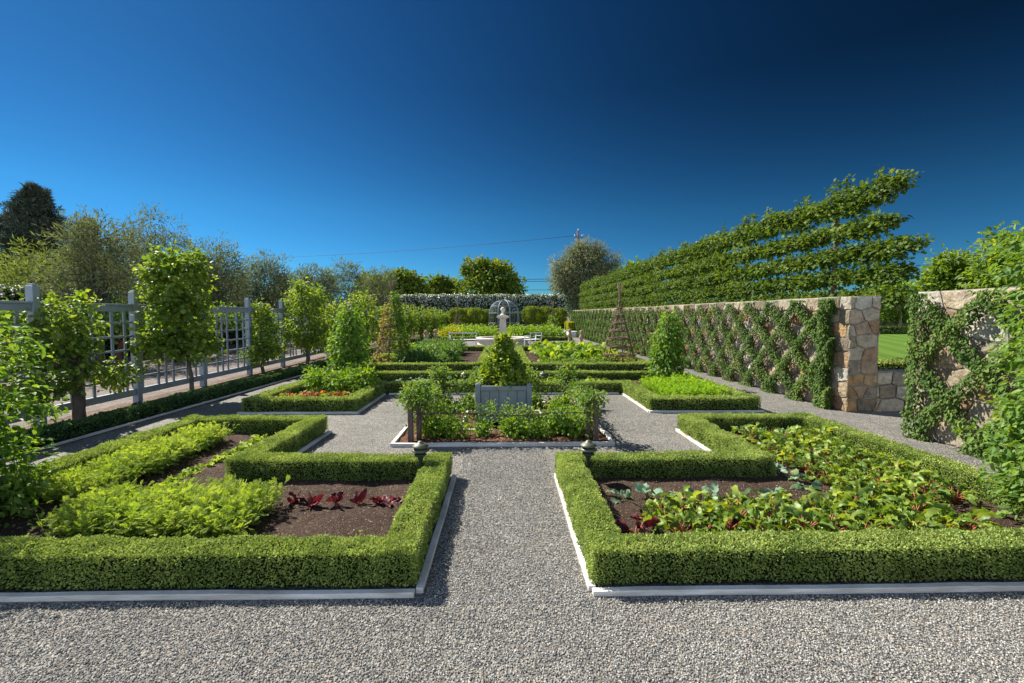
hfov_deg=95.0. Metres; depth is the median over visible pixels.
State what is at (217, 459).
lettuce plant
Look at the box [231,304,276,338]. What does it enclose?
orchard tree
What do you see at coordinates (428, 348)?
pepper bush
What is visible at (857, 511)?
chard plant
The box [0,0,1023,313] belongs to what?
sky
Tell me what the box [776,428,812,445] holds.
chard plant
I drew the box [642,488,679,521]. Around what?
chard plant
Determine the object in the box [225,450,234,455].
lettuce plant
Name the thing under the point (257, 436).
lettuce plant
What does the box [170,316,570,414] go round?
ground
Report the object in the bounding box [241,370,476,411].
box hedge
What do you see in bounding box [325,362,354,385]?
leafy bush
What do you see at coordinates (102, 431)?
timber edging
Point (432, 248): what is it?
power line
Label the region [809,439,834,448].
chard plant
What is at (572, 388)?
stepover apple
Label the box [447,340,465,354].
pepper bush
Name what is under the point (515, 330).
leafy bush
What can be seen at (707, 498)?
chard plant
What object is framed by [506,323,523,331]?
leafy bush
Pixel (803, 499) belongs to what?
chard plant
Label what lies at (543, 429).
leafy plant
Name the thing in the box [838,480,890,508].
chard plant
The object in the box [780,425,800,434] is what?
chard plant
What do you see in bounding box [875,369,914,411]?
stone wall
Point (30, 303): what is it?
lattice fence
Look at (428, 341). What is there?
pepper bush
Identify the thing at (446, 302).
flowering hedge
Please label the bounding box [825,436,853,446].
chard plant
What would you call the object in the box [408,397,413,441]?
wooden stake
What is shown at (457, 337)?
box hedge
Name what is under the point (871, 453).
chard plant
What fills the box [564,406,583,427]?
leafy plant
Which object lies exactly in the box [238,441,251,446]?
lettuce plant
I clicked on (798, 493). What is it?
soil crumbs
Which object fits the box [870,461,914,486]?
chard plant
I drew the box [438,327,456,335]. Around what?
leafy bush
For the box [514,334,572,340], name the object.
box hedge
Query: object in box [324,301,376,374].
bean teepee
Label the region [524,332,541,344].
garden bench
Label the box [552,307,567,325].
mophead tree
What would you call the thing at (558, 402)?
leafy plant
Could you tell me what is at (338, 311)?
fruit tree
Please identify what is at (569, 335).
stone figure
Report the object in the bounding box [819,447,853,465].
chard plant
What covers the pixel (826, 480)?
chard plant
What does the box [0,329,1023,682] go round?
gravel path
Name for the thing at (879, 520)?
chard plant
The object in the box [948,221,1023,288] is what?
broadleaf tree
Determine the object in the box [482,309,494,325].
mophead tree
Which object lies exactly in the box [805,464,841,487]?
chard plant
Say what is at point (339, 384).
leafy bush
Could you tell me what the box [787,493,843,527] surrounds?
chard plant
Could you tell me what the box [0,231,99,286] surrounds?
olive tree
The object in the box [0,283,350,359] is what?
flowering hedge
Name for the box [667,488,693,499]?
kale seedling
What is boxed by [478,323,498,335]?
leafy bush
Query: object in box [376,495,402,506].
red lettuce
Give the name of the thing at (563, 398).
leafy plant
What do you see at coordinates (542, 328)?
leafy bush
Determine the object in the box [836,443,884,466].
chard plant
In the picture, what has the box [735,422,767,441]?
chard plant
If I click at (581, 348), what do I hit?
squash plant
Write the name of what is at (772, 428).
chard plant
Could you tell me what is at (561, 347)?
squash plant
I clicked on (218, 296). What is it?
olive tree
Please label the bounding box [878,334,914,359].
lawn
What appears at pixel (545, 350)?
squash plant
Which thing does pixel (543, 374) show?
path light
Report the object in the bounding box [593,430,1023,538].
bed soil
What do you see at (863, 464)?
chard plant
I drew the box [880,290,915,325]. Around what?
pleached tree
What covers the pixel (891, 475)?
chard plant
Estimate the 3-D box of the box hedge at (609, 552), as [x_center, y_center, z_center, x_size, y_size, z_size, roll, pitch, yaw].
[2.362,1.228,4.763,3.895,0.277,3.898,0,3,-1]
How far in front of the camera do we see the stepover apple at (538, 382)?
8.39 m
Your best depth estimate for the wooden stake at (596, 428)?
6.02 m
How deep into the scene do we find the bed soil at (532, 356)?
17.84 m
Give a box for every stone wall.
[573,296,880,411]
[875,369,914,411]
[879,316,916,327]
[912,287,1023,462]
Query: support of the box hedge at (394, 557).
on the bed soil at (296, 518)
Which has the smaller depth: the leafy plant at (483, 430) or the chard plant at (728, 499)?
the chard plant at (728, 499)
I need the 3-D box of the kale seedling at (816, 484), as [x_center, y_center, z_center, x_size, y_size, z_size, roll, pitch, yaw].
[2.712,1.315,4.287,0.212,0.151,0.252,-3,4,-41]
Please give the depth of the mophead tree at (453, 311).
39.56 m
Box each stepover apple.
[394,364,450,426]
[398,379,605,440]
[429,363,478,398]
[525,362,575,394]
[556,365,608,422]
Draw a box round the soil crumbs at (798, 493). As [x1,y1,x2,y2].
[605,462,1009,531]
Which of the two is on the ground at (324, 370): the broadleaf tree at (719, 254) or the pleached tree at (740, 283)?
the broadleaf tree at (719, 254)
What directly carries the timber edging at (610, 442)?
on the gravel path at (628, 425)
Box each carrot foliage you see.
[28,474,289,541]
[36,421,239,502]
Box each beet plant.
[615,514,659,536]
[630,509,657,522]
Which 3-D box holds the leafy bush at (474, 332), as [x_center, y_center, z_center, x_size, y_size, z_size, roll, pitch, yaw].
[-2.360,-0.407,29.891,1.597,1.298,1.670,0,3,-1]
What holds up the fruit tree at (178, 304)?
on the mulch strip
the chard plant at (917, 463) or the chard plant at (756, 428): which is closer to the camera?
the chard plant at (917, 463)
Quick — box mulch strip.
[0,334,433,459]
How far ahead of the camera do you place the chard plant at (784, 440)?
5.25 m
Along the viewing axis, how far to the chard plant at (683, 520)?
3.34 m
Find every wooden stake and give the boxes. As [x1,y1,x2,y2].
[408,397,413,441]
[416,400,421,439]
[563,376,566,395]
[585,399,590,438]
[593,396,598,440]
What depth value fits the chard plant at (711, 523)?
3.40 m
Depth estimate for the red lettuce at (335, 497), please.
3.98 m
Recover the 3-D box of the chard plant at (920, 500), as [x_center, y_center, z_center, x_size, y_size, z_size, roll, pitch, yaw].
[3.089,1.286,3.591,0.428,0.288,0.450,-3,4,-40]
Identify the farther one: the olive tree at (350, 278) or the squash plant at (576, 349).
the olive tree at (350, 278)
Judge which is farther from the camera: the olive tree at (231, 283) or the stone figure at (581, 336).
the olive tree at (231, 283)
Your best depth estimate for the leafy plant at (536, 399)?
8.14 m
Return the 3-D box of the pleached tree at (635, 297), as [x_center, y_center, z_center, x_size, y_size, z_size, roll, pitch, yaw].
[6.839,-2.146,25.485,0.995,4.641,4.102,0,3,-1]
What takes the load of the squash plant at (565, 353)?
on the bed soil at (532, 356)
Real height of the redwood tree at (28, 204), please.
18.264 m
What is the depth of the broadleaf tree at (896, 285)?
41.87 m
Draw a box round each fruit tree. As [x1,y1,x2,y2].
[0,283,150,419]
[123,240,227,389]
[235,298,290,372]
[275,274,335,362]
[309,297,352,357]
[343,286,382,344]
[367,306,392,345]
[381,306,409,342]
[400,302,421,337]
[410,304,433,336]
[423,307,445,334]
[434,308,449,332]
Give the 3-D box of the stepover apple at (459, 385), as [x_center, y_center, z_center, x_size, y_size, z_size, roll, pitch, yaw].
[-0.940,0.772,8.385,1.112,0.790,0.493,0,3,-1]
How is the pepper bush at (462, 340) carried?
on the bed soil at (471, 356)
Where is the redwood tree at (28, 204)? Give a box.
[0,180,111,286]
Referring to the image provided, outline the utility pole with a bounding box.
[574,230,582,242]
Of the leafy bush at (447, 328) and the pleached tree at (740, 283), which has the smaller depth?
the pleached tree at (740, 283)
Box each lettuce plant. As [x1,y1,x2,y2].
[158,477,180,487]
[165,475,182,481]
[177,467,200,476]
[190,466,202,471]
[198,462,214,467]
[211,457,223,463]
[213,451,228,457]
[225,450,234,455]
[232,444,249,451]
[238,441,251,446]
[239,438,254,444]
[251,434,266,438]
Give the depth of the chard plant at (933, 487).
4.03 m
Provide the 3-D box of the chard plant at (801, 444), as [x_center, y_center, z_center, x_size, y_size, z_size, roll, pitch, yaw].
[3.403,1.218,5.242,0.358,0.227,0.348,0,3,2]
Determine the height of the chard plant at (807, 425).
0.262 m
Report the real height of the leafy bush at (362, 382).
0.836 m
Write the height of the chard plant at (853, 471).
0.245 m
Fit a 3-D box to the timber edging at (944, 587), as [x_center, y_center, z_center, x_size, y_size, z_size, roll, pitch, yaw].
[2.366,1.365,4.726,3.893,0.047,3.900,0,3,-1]
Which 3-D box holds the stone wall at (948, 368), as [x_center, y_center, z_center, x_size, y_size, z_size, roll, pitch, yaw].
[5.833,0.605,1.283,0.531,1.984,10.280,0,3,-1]
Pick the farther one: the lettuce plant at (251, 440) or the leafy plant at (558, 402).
the leafy plant at (558, 402)
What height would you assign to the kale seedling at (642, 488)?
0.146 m
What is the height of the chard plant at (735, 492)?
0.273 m
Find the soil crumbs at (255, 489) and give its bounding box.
[3,433,408,538]
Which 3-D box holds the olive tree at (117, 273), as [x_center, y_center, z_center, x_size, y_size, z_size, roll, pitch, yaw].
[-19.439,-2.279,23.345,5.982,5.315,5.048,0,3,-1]
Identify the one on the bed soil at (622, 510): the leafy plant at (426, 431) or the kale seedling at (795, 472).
the kale seedling at (795, 472)
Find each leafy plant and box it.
[413,411,441,437]
[430,400,447,411]
[431,415,472,438]
[438,392,458,410]
[455,393,474,407]
[470,417,496,436]
[493,417,533,438]
[501,412,527,436]
[523,419,557,438]
[532,389,547,408]
[541,409,574,437]
[545,394,571,408]
[547,395,565,412]
[551,414,592,437]
[552,403,580,414]
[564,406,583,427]
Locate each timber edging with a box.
[0,338,431,459]
[0,430,456,601]
[237,392,474,413]
[390,401,614,446]
[532,392,763,412]
[554,429,1023,596]
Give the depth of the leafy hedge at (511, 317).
43.84 m
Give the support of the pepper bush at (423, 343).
on the bed soil at (471, 356)
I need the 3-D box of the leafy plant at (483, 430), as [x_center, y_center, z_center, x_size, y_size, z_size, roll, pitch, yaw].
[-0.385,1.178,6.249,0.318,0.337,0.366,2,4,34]
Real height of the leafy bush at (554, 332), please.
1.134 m
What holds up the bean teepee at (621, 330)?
on the bed soil at (532, 356)
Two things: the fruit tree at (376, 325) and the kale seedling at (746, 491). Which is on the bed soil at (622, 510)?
the kale seedling at (746, 491)
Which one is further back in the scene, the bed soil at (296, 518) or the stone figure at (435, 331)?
the stone figure at (435, 331)
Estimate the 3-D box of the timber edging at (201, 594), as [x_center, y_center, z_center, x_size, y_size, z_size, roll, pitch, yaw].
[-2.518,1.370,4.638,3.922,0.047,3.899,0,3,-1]
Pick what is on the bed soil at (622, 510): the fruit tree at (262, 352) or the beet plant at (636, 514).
the beet plant at (636, 514)
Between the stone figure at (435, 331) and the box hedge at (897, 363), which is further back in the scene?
the stone figure at (435, 331)
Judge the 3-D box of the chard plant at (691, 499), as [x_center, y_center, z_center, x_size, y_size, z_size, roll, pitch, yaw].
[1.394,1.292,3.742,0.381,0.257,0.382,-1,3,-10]
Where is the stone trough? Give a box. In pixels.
[564,330,576,336]
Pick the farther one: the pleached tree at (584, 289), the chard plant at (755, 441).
the pleached tree at (584, 289)
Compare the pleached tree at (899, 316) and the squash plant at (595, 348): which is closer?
the squash plant at (595, 348)
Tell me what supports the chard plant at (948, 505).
on the bed soil at (622, 510)
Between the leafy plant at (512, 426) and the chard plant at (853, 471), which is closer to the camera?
the chard plant at (853, 471)
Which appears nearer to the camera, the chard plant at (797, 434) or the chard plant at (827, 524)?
the chard plant at (827, 524)
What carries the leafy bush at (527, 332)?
on the bed soil
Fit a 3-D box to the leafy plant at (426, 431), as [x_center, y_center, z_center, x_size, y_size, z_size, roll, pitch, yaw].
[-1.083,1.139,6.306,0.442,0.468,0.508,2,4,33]
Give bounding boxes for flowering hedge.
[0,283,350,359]
[369,293,564,329]
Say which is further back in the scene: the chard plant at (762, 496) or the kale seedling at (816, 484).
the kale seedling at (816, 484)
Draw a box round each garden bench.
[449,333,476,345]
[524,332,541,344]
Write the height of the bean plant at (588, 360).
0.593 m
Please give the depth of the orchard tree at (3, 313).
10.97 m
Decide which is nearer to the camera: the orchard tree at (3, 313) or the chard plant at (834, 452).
the chard plant at (834, 452)
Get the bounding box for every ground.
[1,333,416,429]
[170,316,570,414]
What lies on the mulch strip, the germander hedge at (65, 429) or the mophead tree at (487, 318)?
the germander hedge at (65, 429)
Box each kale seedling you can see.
[606,489,632,503]
[634,482,662,498]
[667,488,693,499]
[701,482,718,499]
[730,487,751,496]
[759,486,783,496]
[774,462,787,473]
[785,468,808,479]
[790,480,822,490]
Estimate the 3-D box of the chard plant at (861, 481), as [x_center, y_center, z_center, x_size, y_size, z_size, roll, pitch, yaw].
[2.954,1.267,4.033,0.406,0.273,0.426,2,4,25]
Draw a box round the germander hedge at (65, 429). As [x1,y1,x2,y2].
[1,334,438,451]
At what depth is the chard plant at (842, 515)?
3.40 m
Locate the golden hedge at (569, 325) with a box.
[564,321,574,330]
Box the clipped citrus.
[476,331,531,389]
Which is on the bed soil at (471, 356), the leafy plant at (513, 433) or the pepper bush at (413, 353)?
the pepper bush at (413, 353)
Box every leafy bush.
[296,361,332,391]
[301,366,334,395]
[321,367,357,395]
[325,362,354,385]
[343,361,379,393]
[348,363,380,380]
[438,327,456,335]
[439,323,458,333]
[445,326,461,335]
[447,327,467,336]
[458,327,472,336]
[466,325,484,336]
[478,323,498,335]
[478,324,498,334]
[478,326,495,335]
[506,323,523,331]
[507,325,529,335]
[516,324,542,340]
[526,324,555,335]
[528,326,555,336]
[548,326,567,335]
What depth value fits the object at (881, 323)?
42.61 m
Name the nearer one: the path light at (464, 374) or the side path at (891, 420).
the side path at (891, 420)
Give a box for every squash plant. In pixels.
[528,340,548,355]
[529,341,557,351]
[529,342,563,357]
[534,344,561,359]
[536,345,563,354]
[537,351,559,362]
[556,347,591,360]
[567,344,593,358]
[573,344,600,349]
[580,350,596,359]
[587,343,618,359]
[593,350,620,361]
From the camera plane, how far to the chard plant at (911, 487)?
3.90 m
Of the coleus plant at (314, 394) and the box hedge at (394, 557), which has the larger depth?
the coleus plant at (314, 394)
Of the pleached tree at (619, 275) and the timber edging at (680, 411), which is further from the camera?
the pleached tree at (619, 275)
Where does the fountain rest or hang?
on the gravel path at (628, 425)
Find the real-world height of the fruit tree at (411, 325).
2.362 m
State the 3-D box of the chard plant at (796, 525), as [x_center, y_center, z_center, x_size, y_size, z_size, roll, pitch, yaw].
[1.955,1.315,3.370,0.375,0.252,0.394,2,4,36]
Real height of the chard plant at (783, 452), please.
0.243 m
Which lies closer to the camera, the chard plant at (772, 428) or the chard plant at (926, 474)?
the chard plant at (926, 474)
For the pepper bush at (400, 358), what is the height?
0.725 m
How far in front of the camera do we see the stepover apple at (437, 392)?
7.49 m
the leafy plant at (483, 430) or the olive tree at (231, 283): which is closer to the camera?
the leafy plant at (483, 430)
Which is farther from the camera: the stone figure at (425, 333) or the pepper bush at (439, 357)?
the stone figure at (425, 333)
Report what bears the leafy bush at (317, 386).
on the bed soil
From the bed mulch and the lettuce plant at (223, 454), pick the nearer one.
the lettuce plant at (223, 454)
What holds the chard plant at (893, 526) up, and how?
on the bed soil at (622, 510)
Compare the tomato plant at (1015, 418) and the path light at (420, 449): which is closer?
the tomato plant at (1015, 418)
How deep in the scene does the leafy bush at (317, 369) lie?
9.63 m
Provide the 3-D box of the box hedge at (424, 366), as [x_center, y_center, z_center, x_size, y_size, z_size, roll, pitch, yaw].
[-2.755,0.511,17.134,3.927,0.313,7.636,0,3,-1]
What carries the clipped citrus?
in the planter box
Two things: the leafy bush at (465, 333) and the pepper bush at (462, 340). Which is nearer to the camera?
the pepper bush at (462, 340)
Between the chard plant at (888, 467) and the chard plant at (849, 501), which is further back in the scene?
the chard plant at (888, 467)
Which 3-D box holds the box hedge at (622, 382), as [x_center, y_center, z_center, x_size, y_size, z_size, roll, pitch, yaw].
[2.267,0.935,9.818,3.906,0.288,3.874,0,3,-1]
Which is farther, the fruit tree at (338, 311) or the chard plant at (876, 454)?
the fruit tree at (338, 311)
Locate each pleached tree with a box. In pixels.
[578,280,590,309]
[585,275,600,309]
[595,270,613,308]
[607,262,629,308]
[621,259,649,307]
[642,246,678,306]
[668,233,720,304]
[709,206,791,302]
[759,289,801,299]
[772,164,935,309]
[798,289,828,294]
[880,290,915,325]
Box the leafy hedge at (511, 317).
[429,311,563,331]
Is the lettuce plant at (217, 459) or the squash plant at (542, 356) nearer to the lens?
the lettuce plant at (217, 459)
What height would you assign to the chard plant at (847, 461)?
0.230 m
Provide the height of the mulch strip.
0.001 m
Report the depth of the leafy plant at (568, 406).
7.10 m
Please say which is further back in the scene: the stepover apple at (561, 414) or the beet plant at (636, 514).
the stepover apple at (561, 414)
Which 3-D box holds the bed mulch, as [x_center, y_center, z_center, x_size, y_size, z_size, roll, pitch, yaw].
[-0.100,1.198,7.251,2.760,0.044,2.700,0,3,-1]
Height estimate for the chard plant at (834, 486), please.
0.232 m
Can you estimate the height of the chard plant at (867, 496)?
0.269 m
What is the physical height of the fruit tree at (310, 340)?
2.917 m
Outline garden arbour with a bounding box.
[489,300,518,330]
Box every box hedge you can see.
[0,412,452,590]
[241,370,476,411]
[362,345,491,370]
[437,333,495,340]
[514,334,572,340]
[515,345,653,370]
[528,369,761,409]
[554,411,1023,584]
[877,357,914,369]
[879,326,915,333]
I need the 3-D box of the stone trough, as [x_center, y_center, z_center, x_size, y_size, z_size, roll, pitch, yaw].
[4.358,-0.607,35.359,0.580,0.420,3.400,0,3,-1]
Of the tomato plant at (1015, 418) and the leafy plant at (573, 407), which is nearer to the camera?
the tomato plant at (1015, 418)
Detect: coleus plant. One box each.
[304,392,319,396]
[329,391,348,396]
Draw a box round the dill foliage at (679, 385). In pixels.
[638,373,735,397]
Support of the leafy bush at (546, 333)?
on the bed soil
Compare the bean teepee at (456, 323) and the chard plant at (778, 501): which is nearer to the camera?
the chard plant at (778, 501)
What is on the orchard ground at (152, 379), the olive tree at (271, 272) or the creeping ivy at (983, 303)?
the olive tree at (271, 272)
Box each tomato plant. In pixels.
[0,321,70,528]
[953,220,1023,525]
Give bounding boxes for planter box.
[475,377,531,425]
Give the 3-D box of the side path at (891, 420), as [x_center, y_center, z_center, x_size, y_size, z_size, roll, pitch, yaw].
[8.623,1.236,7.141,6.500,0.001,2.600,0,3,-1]
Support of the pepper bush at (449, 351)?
on the bed soil at (471, 356)
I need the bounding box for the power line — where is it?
[262,235,576,257]
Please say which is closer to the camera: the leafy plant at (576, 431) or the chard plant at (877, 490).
the chard plant at (877, 490)
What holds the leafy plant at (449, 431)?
on the bed mulch
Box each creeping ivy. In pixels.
[570,298,836,408]
[900,290,1023,462]
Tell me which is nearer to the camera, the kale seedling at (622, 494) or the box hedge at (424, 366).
the kale seedling at (622, 494)
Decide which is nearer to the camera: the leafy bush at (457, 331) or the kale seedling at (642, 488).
the kale seedling at (642, 488)
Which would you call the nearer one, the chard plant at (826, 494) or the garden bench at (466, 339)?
the chard plant at (826, 494)
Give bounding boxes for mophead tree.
[448,307,466,324]
[460,307,476,324]
[467,307,484,326]
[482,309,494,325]
[521,306,541,324]
[537,306,552,324]
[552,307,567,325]
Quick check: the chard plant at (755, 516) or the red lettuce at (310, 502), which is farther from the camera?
the red lettuce at (310, 502)
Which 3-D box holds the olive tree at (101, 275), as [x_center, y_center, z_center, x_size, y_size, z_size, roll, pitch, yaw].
[-13.572,-1.874,15.186,3.975,5.324,3.333,0,3,-1]
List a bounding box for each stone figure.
[424,330,427,340]
[433,329,437,338]
[567,329,571,343]
[579,330,583,341]
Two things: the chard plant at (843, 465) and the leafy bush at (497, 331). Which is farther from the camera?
the leafy bush at (497, 331)
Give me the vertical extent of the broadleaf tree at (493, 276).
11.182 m
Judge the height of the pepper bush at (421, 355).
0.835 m
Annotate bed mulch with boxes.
[397,402,608,442]
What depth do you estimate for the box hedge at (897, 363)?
9.21 m
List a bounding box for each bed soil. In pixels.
[0,432,414,543]
[385,351,482,362]
[525,351,619,363]
[540,380,652,390]
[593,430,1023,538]
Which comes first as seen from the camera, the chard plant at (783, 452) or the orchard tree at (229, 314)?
the chard plant at (783, 452)
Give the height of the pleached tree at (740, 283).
4.760 m
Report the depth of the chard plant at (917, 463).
4.51 m
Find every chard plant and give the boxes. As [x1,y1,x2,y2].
[639,495,684,532]
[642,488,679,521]
[654,511,708,537]
[658,484,707,516]
[666,497,707,525]
[680,491,722,517]
[680,505,728,537]
[700,501,736,527]
[703,505,758,537]
[708,485,774,523]
[709,492,747,514]
[728,425,756,437]
[732,503,792,537]
[734,492,778,512]
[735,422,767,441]
[739,422,769,435]
[742,430,770,444]
[747,491,796,529]
[753,489,791,511]
[755,439,776,451]
[756,503,808,537]
[759,437,796,456]
[761,423,783,434]
[763,432,776,440]
[770,426,797,437]
[770,446,810,465]
[772,433,799,448]
[775,441,808,455]
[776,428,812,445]
[777,445,813,466]
[779,499,838,535]
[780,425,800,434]
[782,491,823,509]
[783,503,823,530]
[786,435,815,449]
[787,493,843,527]
[789,452,831,479]
[790,430,807,442]
[791,498,862,535]
[793,422,817,435]
[795,441,831,454]
[798,433,824,441]
[801,425,838,442]
[802,448,831,462]
[804,488,850,516]
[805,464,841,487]
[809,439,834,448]
[810,442,845,462]
[810,450,838,466]
[812,453,850,471]
[813,431,845,445]
[813,499,873,527]
[815,438,842,449]
[816,464,864,496]
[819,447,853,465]
[820,441,857,459]
[822,487,880,524]
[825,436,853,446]
[825,463,865,481]
[827,473,874,495]
[829,476,880,498]
[835,444,867,453]
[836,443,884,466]
[837,454,874,471]
[837,480,902,510]
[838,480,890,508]
[839,493,891,532]
[839,514,892,536]
[844,468,886,485]
[845,502,910,534]
[848,459,886,480]
[853,479,901,496]
[854,449,876,458]
[857,457,894,474]
[861,448,907,465]
[866,468,907,486]
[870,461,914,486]
[870,484,914,510]
[870,500,920,530]
[872,478,914,499]
[876,452,919,474]
[877,501,913,516]
[879,478,933,507]
[881,468,934,493]
[882,478,945,507]
[885,481,928,494]
[885,508,938,534]
[890,460,934,480]
[893,506,944,535]
[894,493,952,526]
[907,475,954,505]
[909,470,961,492]
[912,510,981,535]
[924,500,976,524]
[928,476,978,508]
[928,503,1010,532]
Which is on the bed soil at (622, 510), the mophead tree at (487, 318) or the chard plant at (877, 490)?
the chard plant at (877, 490)
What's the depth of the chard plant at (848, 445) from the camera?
5.11 m
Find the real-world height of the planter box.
0.632 m
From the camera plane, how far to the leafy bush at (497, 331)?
33.64 m
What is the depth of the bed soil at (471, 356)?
17.95 m
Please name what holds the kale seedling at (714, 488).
on the bed soil at (622, 510)
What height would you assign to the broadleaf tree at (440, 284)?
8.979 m
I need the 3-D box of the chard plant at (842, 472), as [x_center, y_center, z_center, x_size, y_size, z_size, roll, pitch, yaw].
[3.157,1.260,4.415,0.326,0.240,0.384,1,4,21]
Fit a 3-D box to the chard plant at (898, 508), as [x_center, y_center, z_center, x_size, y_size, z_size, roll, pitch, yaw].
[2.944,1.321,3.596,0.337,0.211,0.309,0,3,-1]
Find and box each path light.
[411,440,429,468]
[461,372,467,380]
[540,371,546,378]
[579,440,596,469]
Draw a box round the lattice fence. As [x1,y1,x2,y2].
[0,284,408,424]
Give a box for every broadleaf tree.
[349,267,388,304]
[375,266,434,295]
[423,271,461,294]
[452,254,528,294]
[623,256,653,304]
[667,231,738,302]
[857,279,917,325]
[908,243,980,291]
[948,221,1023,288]
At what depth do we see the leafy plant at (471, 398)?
8.10 m
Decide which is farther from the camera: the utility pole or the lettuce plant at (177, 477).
the utility pole
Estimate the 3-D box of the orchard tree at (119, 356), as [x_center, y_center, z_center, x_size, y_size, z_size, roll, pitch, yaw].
[-11.541,-0.311,13.813,2.102,2.364,2.794,0,3,-1]
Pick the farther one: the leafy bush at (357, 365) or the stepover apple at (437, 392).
the leafy bush at (357, 365)
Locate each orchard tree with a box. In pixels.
[0,293,98,338]
[68,291,145,369]
[207,301,252,354]
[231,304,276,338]
[267,306,296,341]
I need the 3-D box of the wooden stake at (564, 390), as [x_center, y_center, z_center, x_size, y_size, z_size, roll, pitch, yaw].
[0.950,0.898,8.355,0.066,0.580,0.066,0,3,-7]
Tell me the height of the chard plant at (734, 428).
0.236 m
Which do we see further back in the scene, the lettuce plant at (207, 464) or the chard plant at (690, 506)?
the lettuce plant at (207, 464)
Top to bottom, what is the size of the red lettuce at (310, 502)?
0.124 m
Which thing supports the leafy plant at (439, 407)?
on the bed mulch
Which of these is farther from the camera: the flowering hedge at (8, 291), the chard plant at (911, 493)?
the flowering hedge at (8, 291)
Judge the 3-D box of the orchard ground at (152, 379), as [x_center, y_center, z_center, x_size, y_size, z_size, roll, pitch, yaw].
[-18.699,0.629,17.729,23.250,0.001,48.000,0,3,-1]
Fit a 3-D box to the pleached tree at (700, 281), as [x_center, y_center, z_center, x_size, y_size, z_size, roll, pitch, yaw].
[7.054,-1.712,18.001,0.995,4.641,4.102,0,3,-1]
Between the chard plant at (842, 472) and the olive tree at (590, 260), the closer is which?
the chard plant at (842, 472)
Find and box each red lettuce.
[287,491,305,504]
[297,492,323,507]
[326,491,346,506]
[349,488,366,504]
[368,494,386,504]
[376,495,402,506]
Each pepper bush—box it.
[388,349,417,362]
[402,346,417,363]
[410,346,437,362]
[415,340,432,345]
[416,337,436,347]
[417,340,439,357]
[426,349,452,362]
[433,336,452,343]
[433,341,462,361]
[439,340,461,359]
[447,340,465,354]
[448,336,467,351]
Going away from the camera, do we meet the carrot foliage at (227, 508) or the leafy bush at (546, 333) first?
the carrot foliage at (227, 508)
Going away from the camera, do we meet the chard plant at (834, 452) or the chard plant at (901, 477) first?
the chard plant at (901, 477)
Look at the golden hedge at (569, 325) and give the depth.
34.92 m
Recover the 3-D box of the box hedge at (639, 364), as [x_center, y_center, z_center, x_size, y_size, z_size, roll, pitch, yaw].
[2.135,0.505,17.228,3.932,0.312,7.641,0,3,-1]
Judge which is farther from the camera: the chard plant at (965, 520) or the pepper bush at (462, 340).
the pepper bush at (462, 340)
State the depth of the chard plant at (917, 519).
3.38 m
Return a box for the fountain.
[477,307,529,345]
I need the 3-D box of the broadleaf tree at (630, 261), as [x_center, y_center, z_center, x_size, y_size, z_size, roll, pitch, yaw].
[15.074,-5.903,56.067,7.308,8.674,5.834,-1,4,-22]
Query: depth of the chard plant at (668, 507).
3.61 m
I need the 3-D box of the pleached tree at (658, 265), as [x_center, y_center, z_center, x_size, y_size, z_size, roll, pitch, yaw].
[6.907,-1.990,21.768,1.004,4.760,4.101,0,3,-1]
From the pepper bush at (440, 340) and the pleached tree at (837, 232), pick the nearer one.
the pleached tree at (837, 232)
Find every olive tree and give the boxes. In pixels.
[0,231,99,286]
[14,203,160,363]
[62,255,147,292]
[95,201,213,317]
[160,229,261,347]
[191,261,257,298]
[229,248,301,335]
[249,273,331,306]
[280,261,343,308]
[321,255,373,309]
[356,265,406,309]
[543,234,625,321]
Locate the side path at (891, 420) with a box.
[831,408,957,447]
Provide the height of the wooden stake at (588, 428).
0.580 m
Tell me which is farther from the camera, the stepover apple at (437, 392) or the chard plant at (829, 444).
the stepover apple at (437, 392)
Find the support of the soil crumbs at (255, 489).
on the bed soil at (296, 518)
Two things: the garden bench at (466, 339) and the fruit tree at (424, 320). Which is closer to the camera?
the garden bench at (466, 339)
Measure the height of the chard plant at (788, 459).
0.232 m
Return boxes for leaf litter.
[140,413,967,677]
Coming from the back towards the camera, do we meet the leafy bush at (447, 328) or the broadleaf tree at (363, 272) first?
the broadleaf tree at (363, 272)
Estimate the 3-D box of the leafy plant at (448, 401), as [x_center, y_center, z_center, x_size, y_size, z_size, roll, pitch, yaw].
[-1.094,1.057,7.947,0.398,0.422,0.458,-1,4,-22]
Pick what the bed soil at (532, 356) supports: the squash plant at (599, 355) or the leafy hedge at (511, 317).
the squash plant at (599, 355)
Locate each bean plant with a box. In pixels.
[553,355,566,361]
[583,357,597,362]
[596,356,610,361]
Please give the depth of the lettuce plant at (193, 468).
4.87 m
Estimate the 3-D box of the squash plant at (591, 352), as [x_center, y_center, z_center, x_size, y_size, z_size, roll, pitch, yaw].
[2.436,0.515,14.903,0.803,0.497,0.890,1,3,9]
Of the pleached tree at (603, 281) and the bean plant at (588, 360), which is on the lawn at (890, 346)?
the pleached tree at (603, 281)
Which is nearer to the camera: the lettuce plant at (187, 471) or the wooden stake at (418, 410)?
the lettuce plant at (187, 471)
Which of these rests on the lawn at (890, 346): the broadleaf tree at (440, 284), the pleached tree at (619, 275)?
the pleached tree at (619, 275)
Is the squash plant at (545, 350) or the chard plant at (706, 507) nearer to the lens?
the chard plant at (706, 507)
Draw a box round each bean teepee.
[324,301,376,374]
[371,282,412,362]
[452,303,464,324]
[547,304,560,330]
[602,282,641,362]
[644,309,689,378]
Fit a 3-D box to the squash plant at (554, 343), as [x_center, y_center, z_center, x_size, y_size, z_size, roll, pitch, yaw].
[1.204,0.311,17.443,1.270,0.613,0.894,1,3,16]

